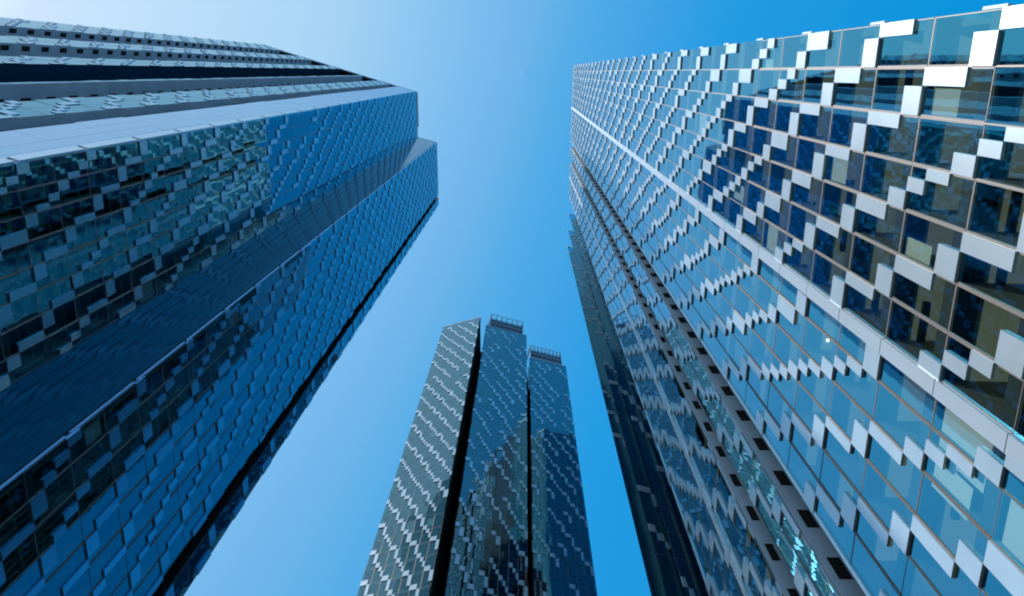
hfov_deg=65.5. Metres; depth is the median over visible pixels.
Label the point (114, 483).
window
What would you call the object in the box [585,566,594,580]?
window
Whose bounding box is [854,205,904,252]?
window
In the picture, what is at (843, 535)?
window
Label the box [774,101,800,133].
window
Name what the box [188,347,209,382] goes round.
window
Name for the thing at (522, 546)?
window
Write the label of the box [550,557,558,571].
window
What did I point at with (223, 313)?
window
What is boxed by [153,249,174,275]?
window
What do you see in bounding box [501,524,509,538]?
window
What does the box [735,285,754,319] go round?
window
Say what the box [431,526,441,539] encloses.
window
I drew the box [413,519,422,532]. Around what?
window
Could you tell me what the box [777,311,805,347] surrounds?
window
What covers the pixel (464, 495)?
window
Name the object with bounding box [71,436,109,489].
window
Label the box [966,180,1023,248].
window
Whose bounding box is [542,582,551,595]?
window
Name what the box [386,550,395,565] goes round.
window
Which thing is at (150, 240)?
window
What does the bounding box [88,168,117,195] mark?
window
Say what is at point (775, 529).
window
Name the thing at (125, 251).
window
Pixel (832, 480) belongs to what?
window
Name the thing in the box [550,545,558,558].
window
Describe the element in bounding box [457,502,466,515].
window
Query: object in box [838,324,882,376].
window
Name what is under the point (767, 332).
window
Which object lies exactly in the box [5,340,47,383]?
window
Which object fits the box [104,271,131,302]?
window
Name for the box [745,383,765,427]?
window
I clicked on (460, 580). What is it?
window
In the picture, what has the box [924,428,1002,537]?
window
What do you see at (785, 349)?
window
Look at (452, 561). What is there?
window
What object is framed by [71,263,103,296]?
window
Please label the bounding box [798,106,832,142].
window
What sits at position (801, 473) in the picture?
window
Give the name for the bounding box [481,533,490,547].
window
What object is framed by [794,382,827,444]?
window
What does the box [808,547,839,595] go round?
window
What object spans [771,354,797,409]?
window
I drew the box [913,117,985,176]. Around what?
window
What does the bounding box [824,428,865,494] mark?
window
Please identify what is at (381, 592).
window
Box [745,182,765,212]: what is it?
window
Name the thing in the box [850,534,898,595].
window
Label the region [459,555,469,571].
window
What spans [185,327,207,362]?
window
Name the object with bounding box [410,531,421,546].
window
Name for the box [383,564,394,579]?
window
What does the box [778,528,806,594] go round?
window
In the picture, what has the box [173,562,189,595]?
window
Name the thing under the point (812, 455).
window
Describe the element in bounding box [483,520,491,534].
window
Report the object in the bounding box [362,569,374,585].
window
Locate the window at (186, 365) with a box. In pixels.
[165,365,189,404]
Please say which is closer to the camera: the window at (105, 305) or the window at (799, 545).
the window at (799, 545)
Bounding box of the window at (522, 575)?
[518,570,527,586]
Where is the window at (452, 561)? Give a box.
[449,554,458,569]
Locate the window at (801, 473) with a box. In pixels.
[787,443,818,508]
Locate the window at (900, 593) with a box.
[855,511,908,594]
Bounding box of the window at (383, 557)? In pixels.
[375,552,388,568]
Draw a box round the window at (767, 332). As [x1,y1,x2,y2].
[752,304,775,351]
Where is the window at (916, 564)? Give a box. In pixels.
[908,533,981,595]
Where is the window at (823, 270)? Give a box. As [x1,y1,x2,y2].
[810,251,847,307]
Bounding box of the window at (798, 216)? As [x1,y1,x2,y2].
[787,203,817,243]
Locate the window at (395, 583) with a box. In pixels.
[389,577,401,595]
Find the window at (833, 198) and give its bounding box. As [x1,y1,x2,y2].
[819,181,857,229]
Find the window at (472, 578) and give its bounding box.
[467,573,477,590]
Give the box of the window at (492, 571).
[488,563,498,579]
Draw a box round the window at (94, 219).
[64,219,97,251]
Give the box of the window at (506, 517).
[502,512,509,525]
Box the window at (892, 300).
[885,299,947,362]
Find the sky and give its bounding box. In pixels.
[0,0,1023,595]
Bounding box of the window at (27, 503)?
[0,503,31,559]
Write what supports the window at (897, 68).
in the glass tower at (797, 261)
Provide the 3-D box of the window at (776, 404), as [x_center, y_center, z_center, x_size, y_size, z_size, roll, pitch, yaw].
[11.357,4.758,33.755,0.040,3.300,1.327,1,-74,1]
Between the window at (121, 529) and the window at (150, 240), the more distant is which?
the window at (150, 240)
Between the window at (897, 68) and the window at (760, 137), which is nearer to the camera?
the window at (897, 68)
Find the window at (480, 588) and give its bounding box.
[477,576,486,593]
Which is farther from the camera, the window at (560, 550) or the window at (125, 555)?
the window at (560, 550)
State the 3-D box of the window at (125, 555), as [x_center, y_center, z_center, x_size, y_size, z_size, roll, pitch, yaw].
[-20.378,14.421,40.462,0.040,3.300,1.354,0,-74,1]
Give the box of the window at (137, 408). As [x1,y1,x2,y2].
[107,408,140,455]
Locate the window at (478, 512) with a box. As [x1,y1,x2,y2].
[475,506,483,519]
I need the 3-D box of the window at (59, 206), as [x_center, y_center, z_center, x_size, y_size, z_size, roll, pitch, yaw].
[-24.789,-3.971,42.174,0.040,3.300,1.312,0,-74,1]
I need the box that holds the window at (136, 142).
[113,142,139,166]
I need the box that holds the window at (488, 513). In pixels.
[484,508,492,521]
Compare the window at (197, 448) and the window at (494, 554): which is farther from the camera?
the window at (494, 554)
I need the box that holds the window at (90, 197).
[60,197,92,228]
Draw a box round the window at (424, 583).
[420,571,431,588]
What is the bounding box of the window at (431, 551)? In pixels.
[427,541,438,555]
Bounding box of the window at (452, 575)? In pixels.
[446,568,457,585]
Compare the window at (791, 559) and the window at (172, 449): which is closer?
the window at (791, 559)
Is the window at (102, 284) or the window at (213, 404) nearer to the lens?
the window at (102, 284)
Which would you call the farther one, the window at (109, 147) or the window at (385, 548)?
the window at (385, 548)
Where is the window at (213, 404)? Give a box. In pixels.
[195,404,215,440]
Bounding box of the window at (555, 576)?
[551,570,559,585]
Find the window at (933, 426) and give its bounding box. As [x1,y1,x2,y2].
[932,399,1006,486]
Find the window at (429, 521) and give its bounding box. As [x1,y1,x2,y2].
[424,515,434,528]
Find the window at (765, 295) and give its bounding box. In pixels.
[756,276,778,315]
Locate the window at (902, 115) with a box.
[865,115,919,162]
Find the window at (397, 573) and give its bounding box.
[392,562,404,578]
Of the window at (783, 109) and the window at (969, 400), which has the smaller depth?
the window at (969, 400)
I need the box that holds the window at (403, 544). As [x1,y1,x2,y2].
[400,534,409,548]
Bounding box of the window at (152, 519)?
[125,519,155,572]
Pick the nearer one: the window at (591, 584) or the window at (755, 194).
the window at (755, 194)
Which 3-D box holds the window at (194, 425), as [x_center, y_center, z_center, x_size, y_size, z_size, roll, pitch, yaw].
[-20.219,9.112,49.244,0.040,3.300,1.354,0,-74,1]
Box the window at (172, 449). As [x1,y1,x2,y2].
[147,449,174,494]
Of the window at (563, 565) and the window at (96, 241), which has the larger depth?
the window at (563, 565)
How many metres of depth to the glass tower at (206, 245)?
56.41 m
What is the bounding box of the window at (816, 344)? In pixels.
[802,318,837,379]
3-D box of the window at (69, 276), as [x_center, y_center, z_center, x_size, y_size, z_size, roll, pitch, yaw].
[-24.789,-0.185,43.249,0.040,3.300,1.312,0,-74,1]
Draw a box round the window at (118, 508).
[84,508,120,564]
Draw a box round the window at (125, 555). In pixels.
[110,555,127,595]
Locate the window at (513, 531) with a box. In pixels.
[510,527,518,540]
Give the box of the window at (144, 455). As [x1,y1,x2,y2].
[115,455,146,503]
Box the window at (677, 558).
[675,558,696,589]
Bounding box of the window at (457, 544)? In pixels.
[451,539,461,554]
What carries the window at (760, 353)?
in the glass tower at (797, 261)
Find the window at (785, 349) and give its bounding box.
[773,325,801,377]
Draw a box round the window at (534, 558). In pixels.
[532,553,540,567]
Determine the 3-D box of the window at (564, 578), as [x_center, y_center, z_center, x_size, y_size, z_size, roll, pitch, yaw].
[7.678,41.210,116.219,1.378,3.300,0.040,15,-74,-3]
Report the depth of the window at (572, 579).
116.64 m
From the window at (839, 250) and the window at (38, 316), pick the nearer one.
the window at (839, 250)
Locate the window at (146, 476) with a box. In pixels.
[118,476,149,527]
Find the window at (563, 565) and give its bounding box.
[559,559,567,573]
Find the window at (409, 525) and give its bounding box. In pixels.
[405,520,415,532]
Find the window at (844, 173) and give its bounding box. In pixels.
[824,150,865,191]
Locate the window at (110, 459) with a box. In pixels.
[77,459,113,514]
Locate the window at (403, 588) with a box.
[398,576,409,593]
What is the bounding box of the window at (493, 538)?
[491,535,499,550]
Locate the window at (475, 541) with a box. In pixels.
[472,530,480,545]
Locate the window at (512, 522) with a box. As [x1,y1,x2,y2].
[510,515,518,528]
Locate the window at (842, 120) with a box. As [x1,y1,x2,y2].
[828,107,868,150]
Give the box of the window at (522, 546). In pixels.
[519,542,527,556]
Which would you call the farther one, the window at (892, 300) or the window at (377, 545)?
the window at (377, 545)
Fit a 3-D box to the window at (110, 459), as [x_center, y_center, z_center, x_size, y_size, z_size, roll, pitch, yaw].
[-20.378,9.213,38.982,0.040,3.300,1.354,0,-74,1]
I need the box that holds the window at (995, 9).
[928,9,1002,65]
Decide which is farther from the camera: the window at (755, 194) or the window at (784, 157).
the window at (755, 194)
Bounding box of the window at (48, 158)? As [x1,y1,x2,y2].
[14,158,55,189]
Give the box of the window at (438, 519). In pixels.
[433,513,443,527]
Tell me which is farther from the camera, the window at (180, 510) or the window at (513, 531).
the window at (513, 531)
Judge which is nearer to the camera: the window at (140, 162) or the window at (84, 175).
the window at (84, 175)
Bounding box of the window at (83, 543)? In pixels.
[44,543,86,595]
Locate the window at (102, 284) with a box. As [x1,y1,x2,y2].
[74,284,105,319]
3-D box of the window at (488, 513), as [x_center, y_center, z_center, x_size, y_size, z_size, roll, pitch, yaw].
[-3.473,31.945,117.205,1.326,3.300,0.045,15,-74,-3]
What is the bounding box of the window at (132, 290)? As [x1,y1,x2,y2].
[107,290,133,323]
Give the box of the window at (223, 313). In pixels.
[206,313,225,345]
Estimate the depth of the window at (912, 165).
21.03 m
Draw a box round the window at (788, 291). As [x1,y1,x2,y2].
[780,277,808,314]
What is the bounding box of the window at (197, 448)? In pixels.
[177,448,198,486]
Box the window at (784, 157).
[771,135,797,168]
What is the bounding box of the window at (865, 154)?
[860,154,911,203]
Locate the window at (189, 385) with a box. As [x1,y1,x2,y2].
[167,385,190,425]
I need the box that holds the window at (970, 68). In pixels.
[920,68,995,121]
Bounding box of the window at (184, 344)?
[161,344,187,382]
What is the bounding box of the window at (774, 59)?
[760,37,783,68]
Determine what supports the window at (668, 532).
in the glass tower at (797, 261)
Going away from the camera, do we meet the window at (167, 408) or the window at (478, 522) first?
the window at (167, 408)
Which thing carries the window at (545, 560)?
in the glass tower at (486, 496)
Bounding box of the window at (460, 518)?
[456,514,465,526]
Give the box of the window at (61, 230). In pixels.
[28,230,65,265]
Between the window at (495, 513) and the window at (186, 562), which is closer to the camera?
the window at (186, 562)
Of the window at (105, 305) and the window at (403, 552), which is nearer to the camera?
the window at (105, 305)
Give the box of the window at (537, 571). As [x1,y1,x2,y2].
[533,566,541,581]
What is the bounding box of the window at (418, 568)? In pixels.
[413,557,425,573]
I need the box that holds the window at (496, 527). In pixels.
[492,522,500,535]
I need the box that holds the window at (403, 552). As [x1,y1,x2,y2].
[397,547,408,561]
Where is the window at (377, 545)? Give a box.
[371,540,382,553]
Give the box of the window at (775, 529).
[757,496,780,548]
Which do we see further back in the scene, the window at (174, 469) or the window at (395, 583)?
the window at (395, 583)
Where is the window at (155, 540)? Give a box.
[128,540,158,592]
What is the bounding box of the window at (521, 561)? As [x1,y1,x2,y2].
[518,555,527,571]
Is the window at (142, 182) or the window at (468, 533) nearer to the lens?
the window at (142, 182)
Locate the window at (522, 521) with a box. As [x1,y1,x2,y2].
[519,517,527,529]
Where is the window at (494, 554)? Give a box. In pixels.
[490,549,499,564]
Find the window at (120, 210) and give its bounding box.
[95,210,123,239]
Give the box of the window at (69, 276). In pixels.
[36,276,72,313]
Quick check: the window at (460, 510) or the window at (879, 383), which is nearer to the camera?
the window at (879, 383)
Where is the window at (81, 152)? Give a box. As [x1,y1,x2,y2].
[52,152,87,180]
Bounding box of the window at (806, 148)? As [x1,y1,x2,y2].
[795,137,826,174]
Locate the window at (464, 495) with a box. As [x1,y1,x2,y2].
[460,491,468,502]
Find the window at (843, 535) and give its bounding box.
[815,497,854,561]
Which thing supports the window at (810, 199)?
in the glass tower at (797, 261)
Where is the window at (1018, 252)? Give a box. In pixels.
[957,252,1023,314]
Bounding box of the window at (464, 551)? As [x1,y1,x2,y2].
[461,542,469,557]
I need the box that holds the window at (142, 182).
[119,182,145,208]
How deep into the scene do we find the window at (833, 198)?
28.38 m
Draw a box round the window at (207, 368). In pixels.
[190,368,211,402]
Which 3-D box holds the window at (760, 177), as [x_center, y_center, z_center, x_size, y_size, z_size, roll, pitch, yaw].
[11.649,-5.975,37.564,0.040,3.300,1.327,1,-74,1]
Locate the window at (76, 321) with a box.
[44,321,80,360]
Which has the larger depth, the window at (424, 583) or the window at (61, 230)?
the window at (424, 583)
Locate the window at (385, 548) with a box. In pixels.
[380,538,392,553]
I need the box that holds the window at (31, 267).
[0,267,33,305]
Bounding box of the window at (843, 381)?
[834,346,878,418]
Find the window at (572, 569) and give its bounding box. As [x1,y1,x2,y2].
[568,562,576,575]
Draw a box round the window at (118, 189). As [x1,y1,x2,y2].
[91,189,121,217]
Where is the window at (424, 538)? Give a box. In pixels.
[420,529,431,543]
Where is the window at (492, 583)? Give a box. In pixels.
[488,578,497,595]
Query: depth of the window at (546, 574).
116.03 m
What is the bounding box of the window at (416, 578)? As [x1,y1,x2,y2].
[411,572,422,588]
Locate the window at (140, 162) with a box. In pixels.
[116,162,142,187]
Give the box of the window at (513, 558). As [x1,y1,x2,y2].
[509,553,517,568]
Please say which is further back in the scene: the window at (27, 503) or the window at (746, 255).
the window at (746, 255)
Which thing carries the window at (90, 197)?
in the glass tower at (206, 245)
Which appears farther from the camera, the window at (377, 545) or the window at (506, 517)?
the window at (506, 517)
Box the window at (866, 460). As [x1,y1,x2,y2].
[861,460,914,554]
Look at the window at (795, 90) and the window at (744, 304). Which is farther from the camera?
the window at (744, 304)
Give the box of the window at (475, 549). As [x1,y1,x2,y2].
[470,544,480,559]
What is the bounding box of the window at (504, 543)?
[500,537,508,552]
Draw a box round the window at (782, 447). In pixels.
[764,421,789,466]
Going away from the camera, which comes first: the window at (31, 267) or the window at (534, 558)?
the window at (31, 267)
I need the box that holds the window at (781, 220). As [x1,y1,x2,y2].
[764,199,790,231]
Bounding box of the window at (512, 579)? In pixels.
[508,568,517,584]
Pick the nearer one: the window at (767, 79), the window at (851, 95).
the window at (851, 95)
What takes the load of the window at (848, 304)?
in the glass tower at (797, 261)
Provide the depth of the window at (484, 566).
104.81 m
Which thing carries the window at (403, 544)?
in the glass tower at (486, 496)
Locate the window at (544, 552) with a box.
[541,543,549,556]
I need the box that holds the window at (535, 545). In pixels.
[532,540,540,553]
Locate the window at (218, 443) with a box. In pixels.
[199,443,219,480]
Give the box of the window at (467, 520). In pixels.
[464,516,473,529]
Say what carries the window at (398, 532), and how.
in the glass tower at (486, 496)
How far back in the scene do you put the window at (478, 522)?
114.29 m
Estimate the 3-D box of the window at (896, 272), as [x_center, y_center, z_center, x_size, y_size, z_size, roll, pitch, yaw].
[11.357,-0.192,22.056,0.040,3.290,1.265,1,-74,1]
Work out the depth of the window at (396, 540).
107.88 m
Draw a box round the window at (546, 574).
[542,568,550,583]
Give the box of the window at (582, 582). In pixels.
[578,577,587,592]
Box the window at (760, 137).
[751,127,771,156]
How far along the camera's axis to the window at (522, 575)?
105.16 m
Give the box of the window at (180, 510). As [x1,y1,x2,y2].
[156,510,181,557]
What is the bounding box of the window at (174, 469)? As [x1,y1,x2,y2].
[150,469,177,516]
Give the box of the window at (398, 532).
[394,523,403,536]
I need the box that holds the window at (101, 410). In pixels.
[68,410,106,463]
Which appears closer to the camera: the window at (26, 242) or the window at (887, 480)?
the window at (887, 480)
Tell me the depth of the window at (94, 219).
46.22 m
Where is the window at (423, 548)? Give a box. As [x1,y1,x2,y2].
[418,542,428,556]
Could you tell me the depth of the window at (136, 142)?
50.75 m
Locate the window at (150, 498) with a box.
[122,498,152,548]
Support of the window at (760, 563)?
in the glass tower at (797, 261)
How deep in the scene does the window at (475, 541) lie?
110.45 m
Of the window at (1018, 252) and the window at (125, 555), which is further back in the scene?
the window at (125, 555)
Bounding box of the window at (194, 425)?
[173,425,195,466]
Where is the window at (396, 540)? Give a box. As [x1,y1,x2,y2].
[391,535,402,548]
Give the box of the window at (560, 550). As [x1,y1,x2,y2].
[558,547,566,560]
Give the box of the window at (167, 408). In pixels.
[141,408,169,450]
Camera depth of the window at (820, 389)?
29.48 m
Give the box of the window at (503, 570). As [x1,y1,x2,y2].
[499,565,507,581]
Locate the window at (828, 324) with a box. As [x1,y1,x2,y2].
[806,299,840,343]
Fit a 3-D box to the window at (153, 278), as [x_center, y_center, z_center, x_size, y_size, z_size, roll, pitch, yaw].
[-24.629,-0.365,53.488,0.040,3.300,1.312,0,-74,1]
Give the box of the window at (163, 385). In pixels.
[138,385,166,428]
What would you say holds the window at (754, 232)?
in the glass tower at (797, 261)
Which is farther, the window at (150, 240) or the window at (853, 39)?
the window at (150, 240)
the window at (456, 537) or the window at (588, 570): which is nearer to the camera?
the window at (456, 537)
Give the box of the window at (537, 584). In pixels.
[534,580,541,595]
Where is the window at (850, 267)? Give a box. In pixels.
[849,234,895,293]
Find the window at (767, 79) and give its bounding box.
[756,69,780,98]
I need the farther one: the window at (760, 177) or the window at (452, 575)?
the window at (452, 575)
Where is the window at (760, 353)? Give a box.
[750,330,772,369]
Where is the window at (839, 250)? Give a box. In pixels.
[815,228,853,269]
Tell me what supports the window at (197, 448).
in the glass tower at (206, 245)
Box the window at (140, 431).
[111,431,142,480]
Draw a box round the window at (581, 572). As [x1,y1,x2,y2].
[576,564,585,578]
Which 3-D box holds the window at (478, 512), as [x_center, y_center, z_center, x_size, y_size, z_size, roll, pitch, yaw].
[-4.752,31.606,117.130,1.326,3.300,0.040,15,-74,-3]
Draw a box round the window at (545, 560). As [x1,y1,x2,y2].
[541,555,549,569]
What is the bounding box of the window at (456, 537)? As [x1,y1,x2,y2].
[453,526,462,540]
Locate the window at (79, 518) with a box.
[39,518,83,581]
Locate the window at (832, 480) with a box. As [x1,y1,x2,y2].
[819,451,858,529]
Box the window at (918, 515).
[916,473,989,586]
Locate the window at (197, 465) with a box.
[178,465,200,506]
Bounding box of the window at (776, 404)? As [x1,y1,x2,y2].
[767,383,792,440]
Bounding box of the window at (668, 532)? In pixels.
[667,532,686,559]
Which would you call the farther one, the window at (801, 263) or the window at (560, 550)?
the window at (560, 550)
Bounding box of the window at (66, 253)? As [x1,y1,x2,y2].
[32,253,69,289]
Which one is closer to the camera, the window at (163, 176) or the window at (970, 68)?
the window at (970, 68)
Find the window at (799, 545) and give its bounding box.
[781,512,810,571]
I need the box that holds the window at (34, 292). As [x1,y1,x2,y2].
[1,292,39,333]
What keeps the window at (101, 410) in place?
in the glass tower at (206, 245)
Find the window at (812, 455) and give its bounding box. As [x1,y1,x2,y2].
[790,424,823,480]
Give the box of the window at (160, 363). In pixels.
[135,363,163,404]
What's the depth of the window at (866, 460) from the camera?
24.53 m
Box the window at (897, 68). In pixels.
[871,68,924,113]
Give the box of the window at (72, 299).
[40,299,76,336]
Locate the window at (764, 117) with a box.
[754,100,776,129]
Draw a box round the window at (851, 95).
[833,68,876,109]
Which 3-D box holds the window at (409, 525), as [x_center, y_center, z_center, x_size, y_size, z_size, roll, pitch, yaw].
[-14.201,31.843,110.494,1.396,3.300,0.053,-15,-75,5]
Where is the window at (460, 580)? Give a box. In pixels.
[457,571,466,588]
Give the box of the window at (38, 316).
[0,316,41,359]
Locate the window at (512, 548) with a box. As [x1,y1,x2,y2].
[509,540,517,554]
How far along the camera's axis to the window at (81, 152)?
44.23 m
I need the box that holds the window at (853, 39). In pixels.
[838,24,880,66]
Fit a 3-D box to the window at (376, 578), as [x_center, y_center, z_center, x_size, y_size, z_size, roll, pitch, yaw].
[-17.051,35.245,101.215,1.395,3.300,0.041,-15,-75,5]
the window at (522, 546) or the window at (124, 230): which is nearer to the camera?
the window at (124, 230)
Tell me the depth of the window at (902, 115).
23.73 m
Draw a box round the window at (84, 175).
[56,175,90,204]
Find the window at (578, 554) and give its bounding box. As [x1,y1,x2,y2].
[575,551,584,565]
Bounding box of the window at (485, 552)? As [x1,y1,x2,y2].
[480,546,489,561]
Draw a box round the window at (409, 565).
[404,559,415,576]
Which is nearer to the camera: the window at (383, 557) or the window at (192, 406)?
the window at (192, 406)
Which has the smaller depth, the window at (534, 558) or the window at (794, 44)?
the window at (794, 44)
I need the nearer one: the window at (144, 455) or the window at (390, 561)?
the window at (144, 455)
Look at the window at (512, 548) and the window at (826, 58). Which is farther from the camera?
the window at (512, 548)
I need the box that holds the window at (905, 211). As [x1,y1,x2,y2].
[899,211,962,279]
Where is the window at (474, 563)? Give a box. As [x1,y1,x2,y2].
[469,558,479,574]
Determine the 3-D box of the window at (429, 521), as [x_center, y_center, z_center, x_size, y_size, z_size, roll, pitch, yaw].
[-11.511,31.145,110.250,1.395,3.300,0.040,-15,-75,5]
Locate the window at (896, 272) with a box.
[892,272,956,330]
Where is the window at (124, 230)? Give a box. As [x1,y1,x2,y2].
[98,230,126,260]
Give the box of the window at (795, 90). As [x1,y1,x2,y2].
[778,69,805,101]
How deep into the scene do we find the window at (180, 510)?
46.65 m
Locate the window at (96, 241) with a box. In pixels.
[67,241,100,274]
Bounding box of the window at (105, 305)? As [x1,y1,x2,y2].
[78,305,109,340]
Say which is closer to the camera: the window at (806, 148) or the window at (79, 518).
the window at (806, 148)
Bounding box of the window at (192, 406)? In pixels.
[170,406,194,444]
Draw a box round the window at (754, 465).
[740,434,760,484]
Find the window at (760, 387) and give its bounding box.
[747,366,769,407]
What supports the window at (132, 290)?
in the glass tower at (206, 245)
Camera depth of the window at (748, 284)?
38.66 m
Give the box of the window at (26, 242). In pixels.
[0,242,30,277]
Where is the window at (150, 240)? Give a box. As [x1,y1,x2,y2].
[127,240,152,268]
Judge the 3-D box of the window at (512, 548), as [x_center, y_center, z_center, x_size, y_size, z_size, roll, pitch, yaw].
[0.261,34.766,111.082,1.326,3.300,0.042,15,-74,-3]
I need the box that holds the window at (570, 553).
[567,549,575,562]
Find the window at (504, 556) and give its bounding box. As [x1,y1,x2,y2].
[499,551,508,566]
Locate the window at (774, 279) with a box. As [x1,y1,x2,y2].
[758,259,781,292]
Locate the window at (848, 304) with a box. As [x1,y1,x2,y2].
[844,284,891,337]
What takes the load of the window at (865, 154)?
in the glass tower at (797, 261)
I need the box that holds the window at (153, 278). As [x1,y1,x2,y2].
[133,278,156,307]
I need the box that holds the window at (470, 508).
[467,504,475,516]
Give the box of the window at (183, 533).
[159,533,184,576]
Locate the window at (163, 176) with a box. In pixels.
[143,176,166,200]
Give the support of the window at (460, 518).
in the glass tower at (486, 496)
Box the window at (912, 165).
[906,165,974,229]
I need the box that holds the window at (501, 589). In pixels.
[498,580,507,595]
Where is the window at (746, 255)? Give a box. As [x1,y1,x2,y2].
[740,245,759,273]
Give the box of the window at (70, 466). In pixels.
[28,466,74,527]
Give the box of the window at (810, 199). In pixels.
[791,177,822,214]
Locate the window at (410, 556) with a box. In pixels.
[406,545,416,560]
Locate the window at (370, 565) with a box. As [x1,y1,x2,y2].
[365,555,375,570]
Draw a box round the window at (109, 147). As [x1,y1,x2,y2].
[85,147,115,173]
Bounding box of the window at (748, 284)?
[738,261,757,301]
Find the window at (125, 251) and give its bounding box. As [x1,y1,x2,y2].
[101,251,128,281]
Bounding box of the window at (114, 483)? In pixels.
[80,483,116,540]
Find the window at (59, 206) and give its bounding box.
[23,206,62,239]
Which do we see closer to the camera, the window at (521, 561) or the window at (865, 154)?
the window at (865, 154)
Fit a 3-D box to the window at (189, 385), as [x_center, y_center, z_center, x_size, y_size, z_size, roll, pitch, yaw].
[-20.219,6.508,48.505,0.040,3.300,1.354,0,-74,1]
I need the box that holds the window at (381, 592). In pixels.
[377,580,387,595]
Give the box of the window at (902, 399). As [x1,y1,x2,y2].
[879,357,935,424]
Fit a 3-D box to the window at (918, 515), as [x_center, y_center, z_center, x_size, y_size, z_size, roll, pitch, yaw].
[11.198,5.812,20.333,0.040,3.290,1.265,1,-74,1]
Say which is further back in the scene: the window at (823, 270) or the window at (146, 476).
the window at (146, 476)
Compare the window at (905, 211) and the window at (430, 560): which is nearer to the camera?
the window at (905, 211)
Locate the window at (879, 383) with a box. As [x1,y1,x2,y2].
[873,382,930,469]
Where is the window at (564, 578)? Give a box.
[560,573,569,587]
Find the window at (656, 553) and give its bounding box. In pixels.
[656,553,679,582]
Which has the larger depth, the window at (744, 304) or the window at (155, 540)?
the window at (155, 540)
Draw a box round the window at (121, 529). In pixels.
[88,529,123,589]
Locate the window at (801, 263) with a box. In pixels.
[784,234,813,282]
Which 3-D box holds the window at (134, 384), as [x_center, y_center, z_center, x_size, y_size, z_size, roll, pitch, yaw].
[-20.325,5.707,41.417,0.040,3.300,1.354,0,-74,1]
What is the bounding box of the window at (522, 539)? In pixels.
[519,529,527,543]
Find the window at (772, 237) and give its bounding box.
[761,220,786,255]
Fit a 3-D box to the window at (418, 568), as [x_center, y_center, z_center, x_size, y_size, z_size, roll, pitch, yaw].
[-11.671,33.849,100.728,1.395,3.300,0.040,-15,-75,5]
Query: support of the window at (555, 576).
in the glass tower at (486, 496)
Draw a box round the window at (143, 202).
[122,202,147,228]
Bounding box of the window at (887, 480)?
[867,435,922,512]
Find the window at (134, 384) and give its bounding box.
[103,384,136,432]
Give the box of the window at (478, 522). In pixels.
[474,518,482,531]
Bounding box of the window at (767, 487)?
[759,465,782,520]
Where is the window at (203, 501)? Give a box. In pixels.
[183,501,204,544]
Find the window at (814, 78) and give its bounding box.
[803,69,835,103]
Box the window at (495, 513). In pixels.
[493,510,500,523]
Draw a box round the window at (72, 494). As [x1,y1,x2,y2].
[34,494,79,556]
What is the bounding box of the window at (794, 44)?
[781,34,807,67]
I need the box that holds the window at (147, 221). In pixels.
[125,221,149,249]
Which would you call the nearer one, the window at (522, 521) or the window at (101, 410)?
the window at (101, 410)
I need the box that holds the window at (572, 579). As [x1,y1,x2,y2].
[569,575,578,589]
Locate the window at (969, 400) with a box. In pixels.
[941,334,1023,433]
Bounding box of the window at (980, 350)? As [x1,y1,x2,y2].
[948,285,1023,359]
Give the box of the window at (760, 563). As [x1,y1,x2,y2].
[752,536,775,589]
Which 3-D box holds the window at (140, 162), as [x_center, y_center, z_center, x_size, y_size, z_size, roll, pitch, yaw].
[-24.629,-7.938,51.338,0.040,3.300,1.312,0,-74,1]
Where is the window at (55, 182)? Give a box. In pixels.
[19,182,59,214]
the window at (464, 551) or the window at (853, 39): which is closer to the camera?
the window at (853, 39)
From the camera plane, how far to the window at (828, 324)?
29.07 m
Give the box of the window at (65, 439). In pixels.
[23,439,70,500]
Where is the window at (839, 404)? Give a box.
[829,382,871,452]
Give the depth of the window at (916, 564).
21.63 m
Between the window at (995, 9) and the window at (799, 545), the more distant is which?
the window at (799, 545)
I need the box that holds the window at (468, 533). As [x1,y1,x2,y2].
[463,528,472,542]
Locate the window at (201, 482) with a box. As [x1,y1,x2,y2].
[180,482,203,524]
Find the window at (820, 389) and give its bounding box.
[798,351,832,414]
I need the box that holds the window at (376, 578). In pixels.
[371,566,384,583]
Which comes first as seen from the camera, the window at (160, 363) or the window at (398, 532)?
the window at (160, 363)
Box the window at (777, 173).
[767,162,792,195]
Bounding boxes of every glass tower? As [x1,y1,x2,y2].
[0,17,438,595]
[357,314,596,595]
[567,3,1023,595]
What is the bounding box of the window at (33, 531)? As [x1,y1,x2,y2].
[0,531,37,594]
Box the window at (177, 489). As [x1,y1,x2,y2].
[153,489,179,537]
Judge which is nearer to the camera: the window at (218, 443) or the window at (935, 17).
the window at (935, 17)
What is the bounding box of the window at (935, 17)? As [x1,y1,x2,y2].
[877,17,935,66]
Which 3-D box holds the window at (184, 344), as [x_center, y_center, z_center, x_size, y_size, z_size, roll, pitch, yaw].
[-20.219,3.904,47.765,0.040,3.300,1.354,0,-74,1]
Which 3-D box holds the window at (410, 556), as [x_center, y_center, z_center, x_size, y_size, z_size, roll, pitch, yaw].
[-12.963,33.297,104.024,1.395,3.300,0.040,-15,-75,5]
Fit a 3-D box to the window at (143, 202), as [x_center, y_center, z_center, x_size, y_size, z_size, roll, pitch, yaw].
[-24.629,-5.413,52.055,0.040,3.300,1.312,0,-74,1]
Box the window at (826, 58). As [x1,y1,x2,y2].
[806,29,842,67]
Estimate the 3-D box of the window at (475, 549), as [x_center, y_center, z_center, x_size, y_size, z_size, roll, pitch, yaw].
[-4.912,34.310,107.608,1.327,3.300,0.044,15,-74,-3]
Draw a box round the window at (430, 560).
[425,554,436,569]
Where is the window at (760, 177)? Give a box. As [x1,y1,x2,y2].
[748,154,770,188]
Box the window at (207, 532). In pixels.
[187,532,208,584]
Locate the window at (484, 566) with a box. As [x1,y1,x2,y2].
[478,560,488,576]
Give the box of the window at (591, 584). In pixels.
[587,579,596,594]
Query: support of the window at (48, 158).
in the glass tower at (206, 245)
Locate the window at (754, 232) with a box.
[743,216,763,245]
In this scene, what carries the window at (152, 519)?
in the glass tower at (206, 245)

